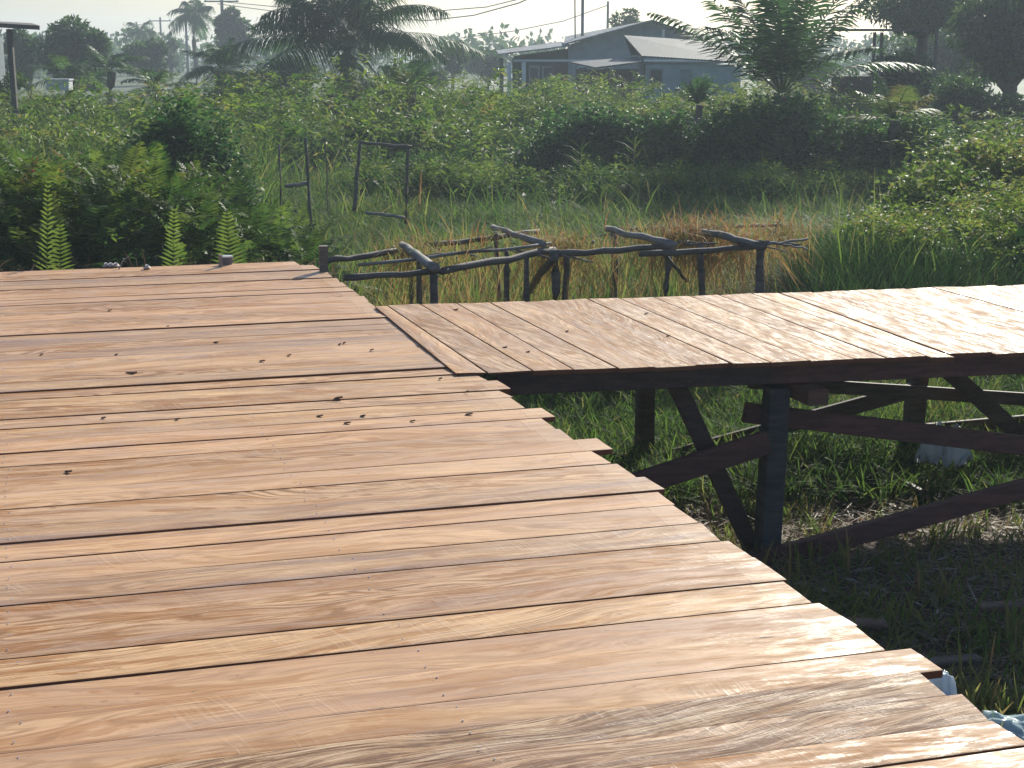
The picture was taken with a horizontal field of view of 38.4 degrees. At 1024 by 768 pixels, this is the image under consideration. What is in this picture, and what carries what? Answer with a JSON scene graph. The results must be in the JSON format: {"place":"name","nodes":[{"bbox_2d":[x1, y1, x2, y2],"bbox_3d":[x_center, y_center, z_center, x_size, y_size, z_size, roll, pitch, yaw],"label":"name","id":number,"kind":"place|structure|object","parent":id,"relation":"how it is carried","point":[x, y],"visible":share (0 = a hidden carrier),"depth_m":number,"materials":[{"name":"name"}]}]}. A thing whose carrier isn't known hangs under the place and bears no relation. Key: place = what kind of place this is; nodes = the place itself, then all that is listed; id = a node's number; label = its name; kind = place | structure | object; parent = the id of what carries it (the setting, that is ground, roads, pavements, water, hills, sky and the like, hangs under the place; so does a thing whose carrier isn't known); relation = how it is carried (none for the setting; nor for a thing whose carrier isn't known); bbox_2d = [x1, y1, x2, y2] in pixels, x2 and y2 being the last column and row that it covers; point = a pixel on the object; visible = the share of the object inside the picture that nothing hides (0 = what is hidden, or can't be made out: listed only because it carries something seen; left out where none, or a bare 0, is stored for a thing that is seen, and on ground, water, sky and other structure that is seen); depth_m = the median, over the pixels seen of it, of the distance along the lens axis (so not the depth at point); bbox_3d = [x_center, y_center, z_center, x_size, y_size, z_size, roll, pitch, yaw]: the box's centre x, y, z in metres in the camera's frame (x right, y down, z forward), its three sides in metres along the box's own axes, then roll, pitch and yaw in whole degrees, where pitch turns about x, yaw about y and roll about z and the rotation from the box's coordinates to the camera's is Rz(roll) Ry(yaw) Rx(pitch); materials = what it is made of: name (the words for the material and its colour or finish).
{"place":"outdoors","nodes":[
{"label":"outdoors","id":0,"kind":"place"},
{"bbox_2d":[0,0,984,54],"label":"sky","id":1,"kind":"structure","parent":0,"point":[109,16],"materials":[{"name":"white"}]},
{"bbox_2d":[17,55,1023,726],"bbox_3d":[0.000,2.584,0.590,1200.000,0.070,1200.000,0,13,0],"label":"ground","id":2,"kind":"structure","parent":0,"point":[127,85],"depth_m":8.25,"materials":[{"name":"green plant"}]},
{"bbox_2d":[0,70,30,121],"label":"shrub","id":3,"kind":"object","parent":2,"relation":"on","point":[19,87],"visible":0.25,"depth_m":39.20,"materials":[{"name":"green plant"}]},
{"bbox_2d":[0,21,39,124],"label":"open shed","id":4,"kind":"structure","parent":2,"relation":"on","point":[11,59],"depth_m":35.34,"materials":[{"name":"wood"}]},
{"bbox_2d":[3,28,42,98],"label":"tree","id":5,"kind":"object","parent":2,"relation":"on","point":[22,39],"visible":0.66,"depth_m":69.96,"materials":[{"name":"green plant"}]},
{"bbox_2d":[33,180,59,270],"bbox_3d":[-3.742,-0.733,11.402,0.695,1.654,0.384,0,13,0],"label":"fern","id":6,"kind":"object","parent":2,"relation":"on","point":[47,228],"visible":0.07,"depth_m":11.41,"materials":[{"name":"green plant"}]},
{"bbox_2d":[45,224,74,269],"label":"fern","id":7,"kind":"object","parent":2,"relation":"on","point":[60,249],"visible":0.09,"depth_m":10.89,"materials":[{"name":"green plant"}]},
{"bbox_2d":[46,79,73,89],"bbox_3d":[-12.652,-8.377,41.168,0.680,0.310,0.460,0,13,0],"label":"small house","id":8,"kind":"structure","parent":2,"relation":"on","point":[61,85],"depth_m":40.98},
{"bbox_2d":[18,54,109,96],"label":"young palm","id":9,"kind":"object","parent":2,"relation":"on","point":[77,67],"visible":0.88,"depth_m":46.77,"materials":[{"name":"green plant"}]},
{"bbox_2d":[27,13,113,97],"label":"tree","id":10,"kind":"object","parent":2,"relation":"on","point":[69,42],"visible":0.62,"depth_m":63.64,"materials":[{"name":"green plant"}]},
{"bbox_2d":[71,45,149,109],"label":"young palm","id":11,"kind":"object","parent":2,"relation":"on","point":[115,61],"visible":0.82,"depth_m":50.67,"materials":[{"name":"green plant"}]},
{"bbox_2d":[117,21,161,45],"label":"coconut palm","id":12,"kind":"object","parent":2,"relation":"on","point":[147,33],"visible":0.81,"depth_m":125.98,"materials":[{"name":"green plant"}]},
{"bbox_2d":[121,36,171,92],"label":"tree","id":13,"kind":"object","parent":2,"relation":"on","point":[155,52],"visible":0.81,"depth_m":85.47,"materials":[{"name":"green plant"}]},
{"bbox_2d":[119,66,196,105],"bbox_3d":[-9.398,-7.301,39.257,2.182,2.315,2.248,0,13,0],"label":"young palm","id":14,"kind":"object","parent":2,"relation":"on","point":[159,77],"visible":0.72,"depth_m":39.03,"materials":[{"name":"green plant"}]},
{"bbox_2d":[149,17,170,38],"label":"utility pole","id":15,"kind":"object","parent":2,"relation":"on","point":[159,20],"visible":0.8,"depth_m":145.56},
{"bbox_2d":[163,38,180,80],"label":"tree","id":16,"kind":"object","parent":2,"relation":"on","point":[172,61],"visible":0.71,"depth_m":121.52,"materials":[{"name":"green plant"}]},
{"bbox_2d":[157,208,187,265],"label":"fern","id":17,"kind":"object","parent":2,"relation":"on","point":[173,241],"visible":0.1,"depth_m":11.54,"materials":[{"name":"green plant"}]},
{"bbox_2d":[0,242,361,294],"bbox_3d":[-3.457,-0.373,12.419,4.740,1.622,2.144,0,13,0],"label":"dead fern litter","id":18,"kind":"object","parent":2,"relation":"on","point":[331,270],"visible":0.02,"depth_m":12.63,"materials":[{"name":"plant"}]},
{"bbox_2d":[185,24,188,72],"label":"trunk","id":19,"kind":"object","parent":2,"relation":"on","point":[187,56],"visible":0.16,"depth_m":126.71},
{"bbox_2d":[0,139,377,294],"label":"fern bank","id":20,"kind":"structure","parent":2,"relation":"on","point":[132,220],"depth_m":13.88,"materials":[{"name":"green plant"}]},
{"bbox_2d":[166,0,214,83],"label":"coconut palm","id":21,"kind":"object","parent":2,"relation":"on","point":[190,15],"visible":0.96,"depth_m":110.98,"materials":[{"name":"green plant"}]},
{"bbox_2d":[115,85,279,220],"bbox_3d":[-4.678,-2.827,20.812,2.547,2.800,2.743,-7,15,-28],"label":"shrub","id":22,"kind":"object","parent":2,"relation":"on","point":[178,131],"visible":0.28,"depth_m":20.29,"materials":[{"name":"green plant"}]},
{"bbox_2d":[218,254,221,266],"bbox_3d":[-2.115,-0.356,10.791,0.030,1.191,0.027,-3,13,-11],"label":"stub post","id":23,"kind":"object","parent":2,"relation":"on","point":[220,259],"visible":0.15,"depth_m":10.66,"materials":[{"name":"grey wood"}]},
{"bbox_2d":[204,0,238,71],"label":"utility pole","id":24,"kind":"object","parent":2,"relation":"on","point":[221,8],"visible":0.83,"depth_m":101.60,"materials":[{"name":"grey wood"}]},
{"bbox_2d":[219,0,514,12],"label":"power line","id":25,"kind":"object","parent":24,"relation":"attached to","point":[420,12],"visible":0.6,"depth_m":77.09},
{"bbox_2d":[217,0,525,20],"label":"power line","id":26,"kind":"object","parent":24,"relation":"attached to","point":[407,19],"visible":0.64,"depth_m":68.81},
{"bbox_2d":[177,37,277,92],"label":"young palm","id":27,"kind":"object","parent":2,"relation":"on","point":[193,73],"visible":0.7,"depth_m":53.44,"materials":[{"name":"green plant"}]},
{"bbox_2d":[210,212,246,263],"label":"fern","id":28,"kind":"object","parent":2,"relation":"on","point":[224,239],"visible":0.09,"depth_m":11.50,"materials":[{"name":"green plant"}]},
{"bbox_2d":[212,5,257,70],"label":"tree","id":29,"kind":"object","parent":2,"relation":"on","point":[226,24],"visible":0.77,"depth_m":101.63,"materials":[{"name":"green plant"}]},
{"bbox_2d":[278,144,281,205],"bbox_3d":[-3.131,-2.497,19.945,0.039,1.494,0.048,-5,14,-22],"label":"stake","id":30,"kind":"object","parent":2,"relation":"on","point":[279,171],"visible":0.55,"depth_m":19.84,"materials":[{"name":"brown wood"}]},
{"bbox_2d":[249,55,316,103],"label":"bush","id":31,"kind":"object","parent":2,"relation":"on","point":[262,62],"visible":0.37,"depth_m":58.21,"materials":[{"name":"green plant"}]},
{"bbox_2d":[284,137,312,229],"bbox_3d":[-2.737,-2.344,18.951,0.368,1.638,0.074,0,13,0],"label":"stake","id":32,"kind":"object","parent":2,"relation":"on","point":[303,183],"visible":0.85,"depth_m":18.89,"materials":[{"name":"brown wood"}]},
{"bbox_2d":[319,245,327,271],"bbox_3d":[-1.344,-0.359,10.606,0.067,1.280,0.067,-3,13,-11],"label":"stub post","id":33,"kind":"object","parent":2,"relation":"on","point":[323,258],"visible":0.15,"depth_m":10.45,"materials":[{"name":"grey wood"}]},
{"bbox_2d":[324,137,328,216],"bbox_3d":[-2.752,-2.930,21.891,0.040,1.470,0.034,-5,14,-22],"label":"stake","id":34,"kind":"object","parent":2,"relation":"on","point":[326,174],"visible":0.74,"depth_m":21.85,"materials":[{"name":"brown wood"}]},
{"bbox_2d":[204,0,486,103],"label":"oil palm","id":35,"kind":"object","parent":2,"relation":"on","point":[353,24],"visible":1,"depth_m":44.62,"materials":[{"name":"green plant"}]},
{"bbox_2d":[352,141,411,223],"bbox_3d":[-1.842,-2.838,20.795,0.880,1.181,0.266,0,13,0],"label":"stick gate frame","id":36,"kind":"object","parent":2,"relation":"on","point":[356,179],"visible":0.99,"depth_m":20.79,"materials":[{"name":"brown wood"}]},
{"bbox_2d":[365,51,448,126],"bbox_3d":[-2.659,-7.095,37.489,2.171,2.700,2.405,0,13,0],"label":"young palm","id":37,"kind":"object","parent":2,"relation":"on","point":[412,64],"visible":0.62,"depth_m":37.21,"materials":[{"name":"green plant"}]},
{"bbox_2d":[400,53,449,88],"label":"tree","id":38,"kind":"object","parent":2,"relation":"on","point":[439,67],"visible":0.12,"depth_m":89.45,"materials":[{"name":"green plant"}]},
{"bbox_2d":[386,144,465,187],"bbox_3d":[-1.569,-3.871,27.803,2.205,1.277,1.937,0,13,0],"label":"shrub","id":39,"kind":"object","parent":2,"relation":"on","point":[417,158],"visible":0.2,"depth_m":27.70,"materials":[{"name":"green plant"}]},
{"bbox_2d":[440,39,469,92],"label":"tree","id":40,"kind":"object","parent":2,"relation":"on","point":[453,68],"visible":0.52,"depth_m":82.79,"materials":[{"name":"green plant"}]},
{"bbox_2d":[0,88,922,392],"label":"tall grass","id":41,"kind":"structure","parent":2,"relation":"on","point":[354,224],"depth_m":22.55,"materials":[{"name":"green plant"}]},
{"bbox_2d":[0,21,939,79],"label":"woodland","id":42,"kind":"object","parent":2,"relation":"on","point":[474,44],"visible":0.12,"depth_m":146.15,"materials":[{"name":"green plant"}]},
{"bbox_2d":[461,46,505,89],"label":"tree","id":43,"kind":"object","parent":2,"relation":"on","point":[484,68],"visible":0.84,"depth_m":92.35,"materials":[{"name":"green plant"}]},
{"bbox_2d":[0,261,1023,767],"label":"timber platform","id":44,"kind":"structure","parent":2,"relation":"on","point":[246,559],"depth_m":4.39,"materials":[{"name":"brown wood"}]},
{"bbox_2d":[102,262,119,267],"bbox_3d":[-2.906,-0.857,10.669,0.129,0.050,0.058,0,13,0],"label":"pebble","id":45,"kind":"object","parent":44,"relation":"on","point":[111,265],"visible":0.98,"depth_m":10.65,"materials":[{"name":"grey stone"}]},
{"bbox_2d":[222,255,232,264],"bbox_3d":[-2.093,-0.460,10.922,0.082,0.990,0.084,0,13,0],"label":"pipe stub","id":46,"kind":"object","parent":44,"relation":"attached to","point":[227,259],"visible":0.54,"depth_m":10.79,"materials":[{"name":"grey metal"}]},
{"bbox_2d":[0,51,1023,219],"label":"thicket","id":47,"kind":"object","parent":2,"relation":"on","point":[474,120],"visible":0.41,"depth_m":33.18,"materials":[{"name":"green plant"}]},
{"bbox_2d":[328,224,808,304],"bbox_3d":[0.520,-0.669,12.497,4.701,1.250,2.330,-6,14,-23],"label":"stick walkway frame","id":48,"kind":"object","parent":2,"relation":"on","point":[662,246],"visible":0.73,"depth_m":11.92,"materials":[{"name":"brown wood"}]},
{"bbox_2d":[574,0,575,42],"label":"mast","id":49,"kind":"object","parent":2,"relation":"on","point":[575,19],"visible":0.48,"depth_m":61.33,"materials":[{"name":"grey metal"}]},
{"bbox_2d":[563,137,595,176],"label":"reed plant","id":50,"kind":"object","parent":2,"relation":"on","point":[581,151],"visible":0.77,"depth_m":26.76,"materials":[{"name":"green plant"}]},
{"bbox_2d":[581,0,583,35],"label":"mast","id":51,"kind":"object","parent":2,"relation":"on","point":[582,17],"visible":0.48,"depth_m":61.58,"materials":[{"name":"grey metal"}]},
{"bbox_2d":[498,98,679,186],"bbox_3d":[1.567,-4.552,29.183,4.009,2.216,2.990,0,13,0],"label":"shrub","id":52,"kind":"object","parent":2,"relation":"on","point":[595,128],"visible":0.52,"depth_m":28.73,"materials":[{"name":"green plant"}]},
{"bbox_2d":[342,199,862,304],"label":"dead grass","id":53,"kind":"structure","parent":2,"relation":"on","point":[682,233],"depth_m":12.60,"materials":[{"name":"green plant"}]},
{"bbox_2d":[606,1,608,27],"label":"utility pole","id":54,"kind":"object","parent":2,"relation":"on","point":[607,24],"visible":0.35,"depth_m":96.95,"materials":[{"name":"grey wood"}]},
{"bbox_2d":[449,5,606,39],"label":"power line","id":55,"kind":"object","parent":54,"relation":"attached to","point":[529,27],"visible":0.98,"depth_m":106.77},
{"bbox_2d":[496,19,736,97],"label":"house","id":56,"kind":"structure","parent":2,"relation":"on","point":[608,43],"depth_m":59.05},
{"bbox_2d":[529,66,539,83],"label":"window","id":57,"kind":"structure","parent":56,"relation":"in","point":[533,70],"depth_m":59.15,"materials":[{"name":"grey glass"}]},
{"bbox_2d":[542,66,550,82],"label":"window","id":58,"kind":"structure","parent":56,"relation":"in","point":[546,70],"depth_m":59.13,"materials":[{"name":"grey glass"}]},
{"bbox_2d":[607,7,642,26],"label":"tree","id":59,"kind":"object","parent":2,"relation":"on","point":[629,19],"visible":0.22,"depth_m":82.45,"materials":[{"name":"green plant"}]},
{"bbox_2d":[617,134,651,175],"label":"reed plant","id":60,"kind":"object","parent":2,"relation":"on","point":[633,160],"visible":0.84,"depth_m":26.56,"materials":[{"name":"green plant"}]},
{"bbox_2d":[571,35,745,106],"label":"house","id":61,"kind":"structure","parent":2,"relation":"on","point":[671,76],"depth_m":49.29,"materials":[{"name":"white paint"}]},
{"bbox_2d":[650,68,662,87],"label":"window","id":62,"kind":"structure","parent":61,"relation":"in","point":[657,73],"depth_m":49.18,"materials":[{"name":"grey glass"}]},
{"bbox_2d":[680,69,691,104],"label":"door","id":63,"kind":"structure","parent":61,"relation":"in","point":[685,77],"depth_m":49.19,"materials":[{"name":"grey"}]},
{"bbox_2d":[317,143,1023,280],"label":"leafy weeds","id":64,"kind":"object","parent":2,"relation":"on","point":[1010,214],"visible":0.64,"depth_m":25.23,"materials":[{"name":"green plant"}]},
{"bbox_2d":[620,100,727,174],"bbox_3d":[3.013,-4.654,29.727,3.485,2.120,2.893,0,13,0],"label":"shrub","id":65,"kind":"object","parent":2,"relation":"on","point":[675,131],"visible":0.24,"depth_m":29.09,"materials":[{"name":"green plant"}]},
{"bbox_2d":[674,74,719,129],"bbox_3d":[4.082,-5.704,32.456,1.012,2.215,1.216,0,13,0],"label":"young palm","id":66,"kind":"object","parent":2,"relation":"on","point":[701,94],"visible":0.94,"depth_m":32.30,"materials":[{"name":"green plant"}]},
{"bbox_2d":[375,284,1023,564],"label":"timber walkway","id":67,"kind":"structure","parent":2,"relation":"on","point":[806,348],"depth_m":7.87,"materials":[{"name":"brown wood"}]},
{"bbox_2d":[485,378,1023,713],"bbox_3d":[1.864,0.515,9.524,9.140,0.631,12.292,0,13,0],"label":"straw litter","id":68,"kind":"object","parent":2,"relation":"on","point":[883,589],"visible":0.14,"depth_m":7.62,"materials":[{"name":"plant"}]},
{"bbox_2d":[667,88,857,178],"bbox_3d":[5.192,-4.668,29.110,4.183,2.345,3.700,-5,14,-20],"label":"shrub","id":69,"kind":"object","parent":2,"relation":"on","point":[788,129],"visible":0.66,"depth_m":28.41,"materials":[{"name":"green plant"}]},
{"bbox_2d":[646,0,935,102],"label":"oil palm","id":70,"kind":"object","parent":2,"relation":"on","point":[781,51],"visible":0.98,"depth_m":30.35,"materials":[{"name":"green plant"}]},
{"bbox_2d":[746,48,841,97],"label":"tree","id":71,"kind":"object","parent":2,"relation":"on","point":[813,87],"visible":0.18,"depth_m":69.84,"materials":[{"name":"green plant"}]},
{"bbox_2d":[844,617,887,629],"bbox_3d":[1.557,1.088,6.695,0.287,0.025,0.091,1,13,4],"label":"scrap board","id":72,"kind":"object","parent":2,"relation":"on","point":[874,625],"visible":0.45,"depth_m":6.66,"materials":[{"name":"wood"}]},
{"bbox_2d":[830,29,938,121],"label":"shelter","id":73,"kind":"object","parent":2,"relation":"on","point":[859,85],"visible":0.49,"depth_m":40.15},
{"bbox_2d":[807,107,965,185],"bbox_3d":[7.169,-4.281,28.341,3.708,2.086,3.059,0,13,0],"label":"shrub","id":74,"kind":"object","parent":2,"relation":"on","point":[870,137],"visible":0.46,"depth_m":27.66,"materials":[{"name":"green plant"}]},
{"bbox_2d":[833,73,941,170],"bbox_3d":[7.115,-4.638,27.575,2.091,2.321,1.579,0,13,0],"label":"young palm","id":75,"kind":"object","parent":2,"relation":"on","point":[888,109],"visible":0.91,"depth_m":27.53,"materials":[{"name":"green plant"}]},
{"bbox_2d":[871,464,924,493],"bbox_3d":[2.339,0.573,8.947,0.040,0.025,0.566,-4,13,-15],"label":"scrap board","id":76,"kind":"object","parent":2,"relation":"on","point":[917,489],"visible":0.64,"depth_m":8.81,"materials":[{"name":"wood"}]},
{"bbox_2d":[849,0,977,72],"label":"tree","id":77,"kind":"object","parent":2,"relation":"on","point":[931,16],"visible":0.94,"depth_m":43.99,"materials":[{"name":"green plant"}]},
{"bbox_2d":[867,46,964,115],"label":"shrub","id":78,"kind":"object","parent":2,"relation":"on","point":[922,83],"visible":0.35,"depth_m":42.47,"materials":[{"name":"green plant"}]},
{"bbox_2d":[852,142,1006,221],"bbox_3d":[5.470,-2.122,18.877,2.685,1.964,2.184,-5,14,-19],"label":"shrub","id":79,"kind":"object","parent":2,"relation":"on","point":[945,180],"visible":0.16,"depth_m":18.60,"materials":[{"name":"green plant"}]},
{"bbox_2d":[875,23,998,108],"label":"tree","id":80,"kind":"object","parent":2,"relation":"on","point":[947,57],"visible":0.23,"depth_m":59.23,"materials":[{"name":"green plant"}]},
{"bbox_2d":[928,670,956,695],"bbox_3d":[1.687,1.208,5.783,0.164,0.173,0.172,0,13,0],"label":"plastic wrapper","id":81,"kind":"object","parent":2,"relation":"on","point":[945,684],"visible":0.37,"depth_m":5.74,"materials":[{"name":"white plastic"}]},
{"bbox_2d":[914,421,972,467],"bbox_3d":[2.689,0.379,9.173,0.366,0.282,0.271,0,13,0],"label":"plastic bag","id":82,"kind":"object","parent":2,"relation":"on","point":[932,454],"visible":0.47,"depth_m":9.12,"materials":[{"name":"white plastic"}]},
{"bbox_2d":[926,653,982,668],"bbox_3d":[1.826,1.185,6.267,0.352,0.030,0.072,-2,13,-11],"label":"scrap board","id":83,"kind":"object","parent":2,"relation":"on","point":[945,661],"visible":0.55,"depth_m":6.26,"materials":[{"name":"brown wood"}]},
{"bbox_2d":[915,123,1023,209],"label":"shrub","id":84,"kind":"object","parent":2,"relation":"on","point":[993,161],"visible":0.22,"depth_m":19.57,"materials":[{"name":"green plant"}]},
{"bbox_2d":[924,71,1023,141],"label":"shrub","id":85,"kind":"object","parent":2,"relation":"on","point":[961,90],"visible":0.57,"depth_m":35.00,"materials":[{"name":"green plant"}]},
{"bbox_2d":[944,0,1023,100],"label":"tree","id":86,"kind":"object","parent":2,"relation":"on","point":[992,43],"visible":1,"depth_m":40.36,"materials":[{"name":"green plant"}]},
{"bbox_2d":[975,600,1023,611],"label":"scrap board","id":87,"kind":"object","parent":2,"relation":"on","point":[994,605],"visible":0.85,"depth_m":6.87,"materials":[{"name":"wood"}]},
{"bbox_2d":[982,710,1023,739],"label":"plastic sheet","id":88,"kind":"object","parent":2,"relation":"on","point":[1015,726],"visible":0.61,"depth_m":5.53,"materials":[{"name":"white plastic"}]},
{"bbox_2d":[998,620,1023,627],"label":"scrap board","id":89,"kind":"object","parent":2,"relation":"on","point":[1003,621],"visible":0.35,"depth_m":6.81,"materials":[{"name":"wood"}]},
{"bbox_2d":[658,169,1021,295],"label":"bank grass","id":90,"kind":"structure","parent":0,"point":[831,226],"depth_m":14.52,"materials":[{"name":"green plant"}]},
{"bbox_2d":[712,212,1023,293],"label":"shaded grass","id":91,"kind":"structure","parent":0,"point":[948,273],"depth_m":13.25,"materials":[{"name":"green plant"}]}
]}

